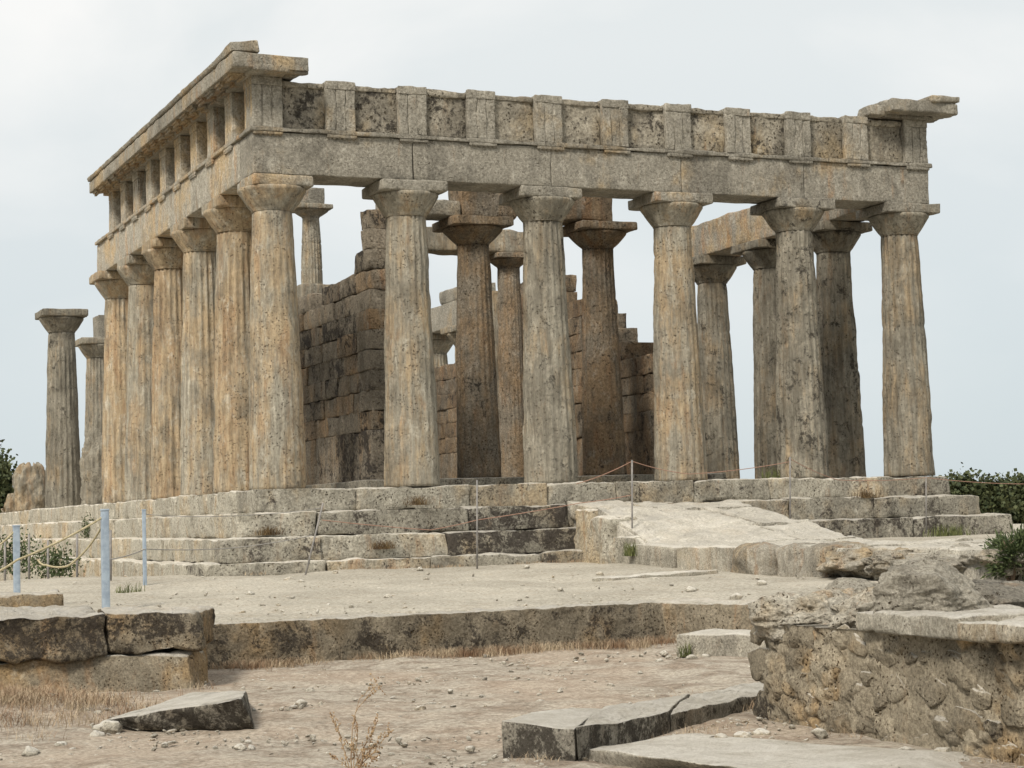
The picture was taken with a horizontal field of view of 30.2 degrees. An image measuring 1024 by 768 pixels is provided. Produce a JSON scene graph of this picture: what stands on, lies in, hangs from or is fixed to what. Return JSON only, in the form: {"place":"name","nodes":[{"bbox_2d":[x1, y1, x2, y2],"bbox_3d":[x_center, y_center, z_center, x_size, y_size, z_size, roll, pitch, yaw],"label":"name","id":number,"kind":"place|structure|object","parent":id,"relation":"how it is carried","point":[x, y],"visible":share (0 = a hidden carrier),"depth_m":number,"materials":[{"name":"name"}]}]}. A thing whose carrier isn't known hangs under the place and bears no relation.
{"place":"outdoors","nodes":[
{"label":"outdoors","id":0,"kind":"place"},
{"bbox_2d":[75,315,104,440],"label":"column pair","id":1,"kind":"object","parent":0,"point":[91,349],"depth_m":58.18,"materials":[{"name":"stone"}]},
{"bbox_2d":[293,187,332,298],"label":"tiered column","id":2,"kind":"structure","parent":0,"point":[311,209],"depth_m":46.14,"materials":[{"name":"stone"}]},
{"bbox_2d":[0,558,1019,767],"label":"dry grass","id":3,"kind":"structure","parent":0,"point":[40,691],"depth_m":15.32,"materials":[{"name":"beige plant"}]},
{"bbox_2d":[0,524,1023,767],"bbox_3d":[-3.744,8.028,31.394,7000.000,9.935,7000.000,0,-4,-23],"label":"ground","id":4,"kind":"structure","parent":0,"point":[501,700],"depth_m":16.81,"materials":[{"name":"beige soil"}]},
{"bbox_2d":[4,541,5,580],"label":"fence post","id":5,"kind":"object","parent":4,"relation":"on","point":[5,560],"visible":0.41,"depth_m":31.93,"materials":[{"name":"metal"}]},
{"bbox_2d":[0,439,17,512],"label":"pine tree","id":6,"kind":"object","parent":4,"relation":"on","point":[6,485],"visible":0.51,"depth_m":76.26,"materials":[{"name":"green plant"}]},
{"bbox_2d":[12,525,20,592],"bbox_3d":[-5.934,2.176,22.753,0.082,0.971,0.082,0,-4,-23],"label":"fence post","id":7,"kind":"object","parent":4,"relation":"on","point":[16,555],"visible":0.79,"depth_m":22.73,"materials":[{"name":"grey metal"}]},
{"bbox_2d":[0,532,12,544],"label":"rope","id":8,"kind":"object","parent":7,"relation":"attached to","point":[8,537],"visible":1,"depth_m":22.72,"materials":[{"name":"beige fabric"}]},
{"bbox_2d":[28,534,29,578],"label":"fence post","id":9,"kind":"object","parent":4,"relation":"on","point":[29,556],"visible":0.71,"depth_m":32.09,"materials":[{"name":"metal"}]},
{"bbox_2d":[0,520,58,574],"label":"shrub","id":10,"kind":"object","parent":4,"relation":"on","point":[9,556],"visible":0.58,"depth_m":35.87,"materials":[{"name":"green plant"}]},
{"bbox_2d":[21,746,40,756],"bbox_3d":[-3.181,2.434,12.558,0.113,0.087,0.146,-2,-4,-1],"label":"loose stone","id":11,"kind":"object","parent":4,"relation":"on","point":[29,751],"visible":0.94,"depth_m":12.51,"materials":[{"name":"stone"}]},
{"bbox_2d":[0,589,63,606],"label":"stone kerb","id":12,"kind":"structure","parent":4,"relation":"on","point":[37,599],"depth_m":20.98,"materials":[{"name":"beige stone"}]},
{"bbox_2d":[47,540,48,578],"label":"fence post","id":13,"kind":"object","parent":4,"relation":"on","point":[47,559],"visible":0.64,"depth_m":30.73,"materials":[{"name":"metal"}]},
{"bbox_2d":[9,535,89,578],"bbox_3d":[-8.360,3.131,34.258,1.492,0.802,1.039,-2,-4,2],"label":"shrub","id":14,"kind":"object","parent":4,"relation":"on","point":[54,561],"visible":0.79,"depth_m":34.16,"materials":[{"name":"green plant"}]},
{"bbox_2d":[54,741,66,745],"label":"loose stone","id":15,"kind":"object","parent":4,"relation":"on","point":[61,743],"visible":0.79,"depth_m":12.84,"materials":[{"name":"stone"}]},
{"bbox_2d":[76,534,77,576],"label":"fence post","id":16,"kind":"object","parent":4,"relation":"on","point":[76,555],"visible":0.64,"depth_m":30.43,"materials":[{"name":"metal"}]},
{"bbox_2d":[88,730,105,736],"bbox_3d":[-2.935,2.483,13.427,0.094,0.072,0.122,-4,-5,34],"label":"loose stone","id":17,"kind":"object","parent":4,"relation":"on","point":[95,733],"visible":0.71,"depth_m":13.41,"materials":[{"name":"stone"}]},
{"bbox_2d":[100,509,109,607],"bbox_3d":[-4.641,2.064,21.679,0.094,1.272,0.094,0,-4,-23],"label":"fence post","id":18,"kind":"object","parent":4,"relation":"on","point":[105,564],"visible":0.81,"depth_m":21.65,"materials":[{"name":"grey metal"}]},
{"bbox_2d":[0,517,100,571],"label":"rope","id":19,"kind":"object","parent":18,"relation":"attached to","point":[46,547],"visible":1,"depth_m":21.31,"materials":[{"name":"beige fabric"}]},
{"bbox_2d":[37,527,100,567],"bbox_3d":[-5.091,1.849,22.070,1.184,0.576,0.156,-4,-5,32],"label":"rope","id":20,"kind":"object","parent":18,"relation":"hanging from","point":[82,553],"visible":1,"depth_m":22.07,"materials":[{"name":"beige fabric"}]},
{"bbox_2d":[110,535,312,559],"bbox_3d":[-4.630,2.205,25.662,1.610,0.186,7.793,-2,-4,11],"label":"wire","id":21,"kind":"object","parent":18,"relation":"attached to","point":[206,549],"visible":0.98,"depth_m":27.88,"materials":[{"name":"grey metal"}]},
{"bbox_2d":[92,720,122,733],"bbox_3d":[-2.934,2.491,13.755,0.223,0.112,0.163,0,-4,-18],"label":"loose stone","id":22,"kind":"object","parent":4,"relation":"on","point":[109,727],"visible":0.83,"depth_m":13.70,"materials":[{"name":"stone"}]},
{"bbox_2d":[0,605,215,693],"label":"foundation wall","id":23,"kind":"structure","parent":4,"relation":"on","point":[143,649],"depth_m":16.69,"materials":[{"name":"stone"}]},
{"bbox_2d":[109,530,111,580],"bbox_3d":[-6.058,2.630,28.663,0.050,0.852,0.040,0,-4,-23],"label":"fence post","id":24,"kind":"object","parent":4,"relation":"on","point":[110,540],"visible":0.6,"depth_m":28.66,"materials":[{"name":"metal"}]},
{"bbox_2d":[115,581,144,592],"bbox_3d":[-5.117,2.742,25.428,0.468,0.240,0.599,-3,-4,13],"label":"weed","id":25,"kind":"object","parent":4,"relation":"on","point":[128,590],"visible":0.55,"depth_m":25.36,"materials":[{"name":"plant"}]},
{"bbox_2d":[142,509,146,584],"bbox_3d":[-5.200,2.363,26.872,0.055,1.183,0.055,0,-4,-23],"label":"fence post","id":26,"kind":"object","parent":4,"relation":"on","point":[144,553],"visible":0.83,"depth_m":26.86,"materials":[{"name":"grey metal"}]},
{"bbox_2d":[146,508,320,516],"bbox_3d":[-4.176,1.919,28.254,0.299,0.101,3.364,-5,-5,42],"label":"wire","id":27,"kind":"object","parent":26,"relation":"attached to","point":[234,515],"visible":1,"depth_m":28.31,"materials":[{"name":"grey metal"}]},
{"bbox_2d":[107,691,254,730],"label":"stone slab","id":28,"kind":"structure","parent":4,"relation":"on","point":[226,711],"depth_m":13.65,"materials":[{"name":"stone"}]},
{"bbox_2d":[233,743,246,749],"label":"loose stone","id":29,"kind":"object","parent":4,"relation":"on","point":[240,746],"visible":0.91,"depth_m":12.53,"materials":[{"name":"stone"}]},
{"bbox_2d":[295,699,306,707],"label":"loose stone","id":30,"kind":"object","parent":4,"relation":"on","point":[299,702],"visible":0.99,"depth_m":15.13,"materials":[{"name":"stone"}]},
{"bbox_2d":[305,688,313,691],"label":"loose stone","id":31,"kind":"object","parent":4,"relation":"on","point":[309,690],"visible":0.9,"depth_m":16.29,"materials":[{"name":"stone"}]},
{"bbox_2d":[305,503,323,574],"bbox_3d":[-3.069,2.463,29.305,0.376,1.251,0.030,0,-4,-23],"label":"fence post","id":32,"kind":"object","parent":4,"relation":"on","point":[314,538],"visible":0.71,"depth_m":29.30,"materials":[{"name":"metal"}]},
{"bbox_2d":[345,742,356,749],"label":"loose stone","id":33,"kind":"object","parent":4,"relation":"on","point":[347,746],"visible":0.62,"depth_m":12.46,"materials":[{"name":"stone"}]},
{"bbox_2d":[329,673,393,767],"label":"dry shrub","id":34,"kind":"object","parent":4,"relation":"on","point":[359,761],"visible":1,"depth_m":10.89,"materials":[{"name":"beige plant"}]},
{"bbox_2d":[414,705,425,710],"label":"loose stone","id":35,"kind":"object","parent":4,"relation":"on","point":[421,707],"visible":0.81,"depth_m":14.61,"materials":[{"name":"stone"}]},
{"bbox_2d":[464,745,474,751],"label":"loose stone","id":36,"kind":"object","parent":4,"relation":"on","point":[470,748],"visible":1,"depth_m":12.16,"materials":[{"name":"stone"}]},
{"bbox_2d":[476,480,477,568],"bbox_3d":[-0.559,2.273,30.397,0.070,1.473,0.030,0,-4,-23],"label":"fence post","id":37,"kind":"object","parent":4,"relation":"on","point":[476,524],"visible":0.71,"depth_m":30.39,"materials":[{"name":"metal"}]},
{"bbox_2d":[206,598,756,669],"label":"retaining wall","id":38,"kind":"structure","parent":4,"relation":"on","point":[328,637],"depth_m":19.80,"materials":[{"name":"stone"}]},
{"bbox_2d":[0,40,1013,580],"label":"temple","id":39,"kind":"structure","parent":4,"relation":"on","point":[218,166],"depth_m":34.68,"materials":[{"name":"stone"}]},
{"bbox_2d":[1,493,14,512],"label":"column stump","id":40,"kind":"object","parent":39,"relation":"on","point":[9,505],"visible":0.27,"depth_m":56.83,"materials":[{"name":"stone"}]},
{"bbox_2d":[12,462,44,511],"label":"column stump","id":41,"kind":"object","parent":39,"relation":"on","point":[28,481],"visible":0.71,"depth_m":54.76,"materials":[{"name":"stone"}]},
{"bbox_2d":[35,308,87,507],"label":"column","id":42,"kind":"structure","parent":39,"relation":"on","point":[63,484],"depth_m":50.28,"materials":[{"name":"stone"}]},
{"bbox_2d":[78,512,93,538],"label":"shrub","id":43,"kind":"object","parent":39,"relation":"on","point":[86,530],"visible":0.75,"depth_m":42.13,"materials":[{"name":"green plant"}]},
{"bbox_2d":[79,432,101,504],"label":"column stump","id":44,"kind":"object","parent":39,"relation":"on","point":[90,462],"visible":0.57,"depth_m":45.37,"materials":[{"name":"stone"}]},
{"bbox_2d":[255,523,286,534],"bbox_3d":[-3.922,2.343,30.686,0.852,0.191,0.564,0,-4,-23],"label":"dry tuft","id":45,"kind":"object","parent":39,"relation":"on","point":[267,532],"visible":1,"depth_m":30.67,"materials":[{"name":"brown plant"}]},
{"bbox_2d":[297,209,385,484],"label":"chamber wall","id":46,"kind":"structure","parent":39,"relation":"on","point":[341,329],"depth_m":37.28,"materials":[{"name":"stone"}]},
{"bbox_2d":[362,537,401,549],"bbox_3d":[-2.149,2.599,30.989,0.876,0.189,0.477,0,-4,-23],"label":"dry tuft","id":47,"kind":"object","parent":39,"relation":"on","point":[378,546],"visible":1,"depth_m":30.99,"materials":[{"name":"brown plant"}]},
{"bbox_2d":[403,494,439,504],"bbox_3d":[-1.565,1.930,31.802,0.896,0.192,0.540,0,-4,-23],"label":"dry tuft","id":48,"kind":"object","parent":39,"relation":"on","point":[415,500],"visible":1,"depth_m":31.76,"materials":[{"name":"brown plant"}]},
{"bbox_2d":[431,283,495,366],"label":"colonnade fragment","id":49,"kind":"object","parent":39,"relation":"on","point":[443,318],"visible":0.15,"depth_m":58.80,"materials":[{"name":"stone"}]},
{"bbox_2d":[432,191,516,477],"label":"porch column","id":50,"kind":"structure","parent":39,"relation":"on","point":[477,226],"depth_m":36.95,"materials":[{"name":"stone"}]},
{"bbox_2d":[375,199,460,220],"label":"beam","id":51,"kind":"structure","parent":50,"relation":"on","point":[441,209],"depth_m":36.84,"materials":[{"name":"grey stone"}]},
{"bbox_2d":[427,227,523,476],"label":"colonnade","id":52,"kind":"object","parent":39,"relation":"on","point":[506,253],"visible":0.45,"depth_m":42.07,"materials":[{"name":"stone"}]},
{"bbox_2d":[492,291,498,397],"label":"door jamb","id":53,"kind":"object","parent":39,"relation":"on","point":[494,305],"depth_m":45.83,"materials":[{"name":"stone"}]},
{"bbox_2d":[434,275,654,477],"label":"chamber wall","id":54,"kind":"structure","parent":39,"relation":"on","point":[637,378],"depth_m":41.67,"materials":[{"name":"stone"}]},
{"bbox_2d":[562,197,637,475],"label":"porch column","id":55,"kind":"structure","parent":39,"relation":"attached to","point":[594,231],"depth_m":38.00,"materials":[{"name":"stone"}]},
{"bbox_2d":[760,466,779,477],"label":"weed","id":56,"kind":"object","parent":39,"relation":"on","point":[774,475],"visible":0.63,"depth_m":35.77,"materials":[{"name":"green plant"}]},
{"bbox_2d":[851,489,885,497],"bbox_3d":[6.622,2.018,35.250,0.813,0.191,0.469,-1,-4,-5],"label":"dry tuft","id":57,"kind":"object","parent":39,"relation":"on","point":[864,493],"visible":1,"depth_m":35.24,"materials":[{"name":"brown plant"}]},
{"bbox_2d":[502,682,763,760],"bbox_3d":[1.273,2.416,13.915,0.646,0.414,5.051,-4,-5,27],"label":"stone step","id":58,"kind":"object","parent":4,"relation":"on","point":[575,734],"visible":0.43,"depth_m":12.24,"materials":[{"name":"stone"}]},
{"bbox_2d":[592,569,717,581],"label":"stone kerb","id":59,"kind":"structure","parent":4,"relation":"on","point":[694,572],"depth_m":26.30,"materials":[{"name":"stone"}]},
{"bbox_2d":[659,650,668,656],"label":"loose stone","id":60,"kind":"object","parent":4,"relation":"on","point":[663,653],"visible":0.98,"depth_m":19.13,"materials":[{"name":"stone"}]},
{"bbox_2d":[673,641,694,656],"bbox_3d":[1.744,2.621,18.843,0.366,0.168,0.236,-2,-4,0],"label":"weed","id":61,"kind":"object","parent":4,"relation":"on","point":[685,654],"visible":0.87,"depth_m":18.83,"materials":[{"name":"green plant"}]},
{"bbox_2d":[685,586,696,591],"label":"loose stone","id":62,"kind":"object","parent":4,"relation":"on","point":[690,589],"visible":0.87,"depth_m":22.79,"materials":[{"name":"stone"}]},
{"bbox_2d":[685,654,697,658],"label":"loose stone","id":63,"kind":"object","parent":4,"relation":"on","point":[691,656],"visible":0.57,"depth_m":18.37,"materials":[{"name":"stone"}]},
{"bbox_2d":[714,733,727,737],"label":"loose stone","id":64,"kind":"object","parent":4,"relation":"on","point":[720,735],"visible":0.38,"depth_m":12.25,"materials":[{"name":"stone"}]},
{"bbox_2d":[677,629,765,657],"bbox_3d":[2.317,2.626,18.847,1.256,0.359,0.618,-5,-5,36],"label":"stone block","id":65,"kind":"object","parent":4,"relation":"on","point":[722,642],"depth_m":18.72,"materials":[{"name":"stone"}]},
{"bbox_2d":[729,593,742,599],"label":"loose stone","id":66,"kind":"object","parent":4,"relation":"on","point":[736,596],"visible":0.77,"depth_m":20.92,"materials":[{"name":"stone"}]},
{"bbox_2d":[732,731,751,737],"bbox_3d":[1.511,2.313,12.471,0.137,0.069,0.085,-4,-5,31],"label":"loose stone","id":67,"kind":"object","parent":4,"relation":"on","point":[743,734],"visible":0.55,"depth_m":12.45,"materials":[{"name":"stone"}]},
{"bbox_2d":[752,728,770,734],"bbox_3d":[1.653,2.320,12.609,0.122,0.072,0.094,-1,-4,-13],"label":"loose stone","id":68,"kind":"object","parent":4,"relation":"on","point":[760,731],"visible":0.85,"depth_m":12.59,"materials":[{"name":"stone"}]},
{"bbox_2d":[756,580,766,584],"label":"loose stone","id":69,"kind":"object","parent":4,"relation":"on","point":[761,582],"visible":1,"depth_m":23.77,"materials":[{"name":"stone"}]},
{"bbox_2d":[589,733,969,767],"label":"paving slab","id":70,"kind":"structure","parent":4,"relation":"on","point":[694,750],"depth_m":11.31,"materials":[{"name":"stone"}]},
{"bbox_2d":[567,499,1023,581],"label":"stone ramp","id":71,"kind":"structure","parent":4,"relation":"on","point":[733,535],"depth_m":29.61,"materials":[{"name":"stone"}]},
{"bbox_2d":[621,541,640,555],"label":"weed","id":72,"kind":"object","parent":71,"relation":"on","point":[631,550],"visible":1,"depth_m":30.22,"materials":[{"name":"green plant"}]},
{"bbox_2d":[631,460,632,527],"bbox_3d":[1.964,2.027,31.064,0.084,1.569,0.030,0,-4,-23],"label":"fence post","id":73,"kind":"object","parent":71,"relation":"on","point":[631,493],"visible":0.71,"depth_m":31.07,"materials":[{"name":"metal"}]},
{"bbox_2d":[323,495,630,529],"bbox_3d":[-0.517,2.071,30.322,5.190,0.483,0.212,0,-4,-19],"label":"cord","id":74,"kind":"object","parent":73,"relation":"attached to","point":[475,520],"visible":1,"depth_m":30.37,"materials":[{"name":"brown fabric"}]},
{"bbox_2d":[576,461,789,483],"bbox_3d":[3.039,1.454,31.831,3.930,0.351,0.740,0,-4,-17],"label":"cord","id":75,"kind":"object","parent":73,"relation":"attached to","point":[678,472],"visible":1,"depth_m":31.60,"materials":[{"name":"brown fabric"}]},
{"bbox_2d":[789,457,790,518],"bbox_3d":[4.792,1.884,32.725,0.082,1.253,0.030,0,-4,-23],"label":"fence post","id":76,"kind":"object","parent":71,"relation":"on","point":[790,488],"visible":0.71,"depth_m":32.72,"materials":[{"name":"metal"}]},
{"bbox_2d":[791,459,1010,483],"bbox_3d":[7.260,1.603,34.523,6.046,0.532,0.228,1,-5,-34],"label":"cord","id":77,"kind":"object","parent":76,"relation":"attached to","point":[899,479],"visible":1,"depth_m":34.28,"materials":[{"name":"brown fabric"}]},
{"bbox_2d":[811,728,827,738],"bbox_3d":[2.027,2.305,12.515,0.115,0.081,0.082,-4,-5,28],"label":"loose stone","id":78,"kind":"object","parent":4,"relation":"on","point":[821,733],"visible":0.98,"depth_m":12.48,"materials":[{"name":"stone"}]},
{"bbox_2d":[825,577,877,591],"bbox_3d":[2.840,1.699,15.265,0.657,0.303,0.655,-2,-4,7],"label":"boulder","id":79,"kind":"object","parent":4,"relation":"on","point":[856,584],"visible":0.25,"depth_m":15.16,"materials":[{"name":"stone"}]},
{"bbox_2d":[747,586,1023,765],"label":"rubble wall","id":80,"kind":"structure","parent":4,"relation":"on","point":[837,660],"depth_m":12.18,"materials":[{"name":"stone"}]},
{"bbox_2d":[873,559,993,612],"bbox_3d":[2.773,1.345,12.396,0.729,0.414,0.738,-4,-5,27],"label":"boulder","id":81,"kind":"object","parent":80,"relation":"on","point":[920,584],"visible":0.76,"depth_m":12.16,"materials":[{"name":"stone"}]},
{"bbox_2d":[972,579,1023,607],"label":"boulder","id":82,"kind":"object","parent":80,"relation":"on","point":[994,592],"visible":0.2,"depth_m":12.70,"materials":[{"name":"stone"}]},
{"bbox_2d":[899,746,914,749],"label":"loose stone","id":83,"kind":"object","parent":4,"relation":"on","point":[905,748],"visible":0.36,"depth_m":11.41,"materials":[{"name":"stone"}]},
{"bbox_2d":[865,533,1014,540],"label":"terrace","id":84,"kind":"structure","parent":4,"relation":"on","point":[979,537],"depth_m":33.05,"materials":[{"name":"beige stone"}]},
{"bbox_2d":[925,476,926,532],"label":"fence post","id":85,"kind":"object","parent":84,"relation":"on","point":[926,502],"visible":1,"depth_m":34.83,"materials":[{"name":"metal"}]},
{"bbox_2d":[923,522,981,536],"bbox_3d":[8.003,2.711,34.949,1.305,0.360,0.771,0,-4,-23],"label":"weed","id":86,"kind":"object","parent":84,"relation":"on","point":[952,532],"visible":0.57,"depth_m":34.92,"materials":[{"name":"green plant"}]},
{"bbox_2d":[934,747,948,751],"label":"loose stone","id":87,"kind":"object","parent":4,"relation":"on","point":[941,749],"visible":0.48,"depth_m":11.45,"materials":[{"name":"stone"}]},
{"bbox_2d":[939,462,1023,518],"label":"bush","id":88,"kind":"object","parent":4,"relation":"on","point":[993,498],"visible":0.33,"depth_m":84.78,"materials":[{"name":"green plant"}]},
{"bbox_2d":[975,523,1023,580],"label":"bush","id":89,"kind":"object","parent":4,"relation":"on","point":[1010,546],"visible":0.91,"depth_m":22.11,"materials":[{"name":"green plant"}]},
{"bbox_2d":[975,472,1023,522],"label":"pine tree","id":90,"kind":"object","parent":4,"relation":"on","point":[1009,480],"visible":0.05,"depth_m":88.15,"materials":[{"name":"green plant"}]},
{"bbox_2d":[999,468,1023,523],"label":"bush","id":91,"kind":"object","parent":4,"relation":"on","point":[1020,478],"visible":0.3,"depth_m":87.09,"materials":[{"name":"green plant"}]},
{"bbox_2d":[0,0,1023,480],"label":"sky","id":92,"kind":"structure","parent":0,"point":[79,79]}
]}

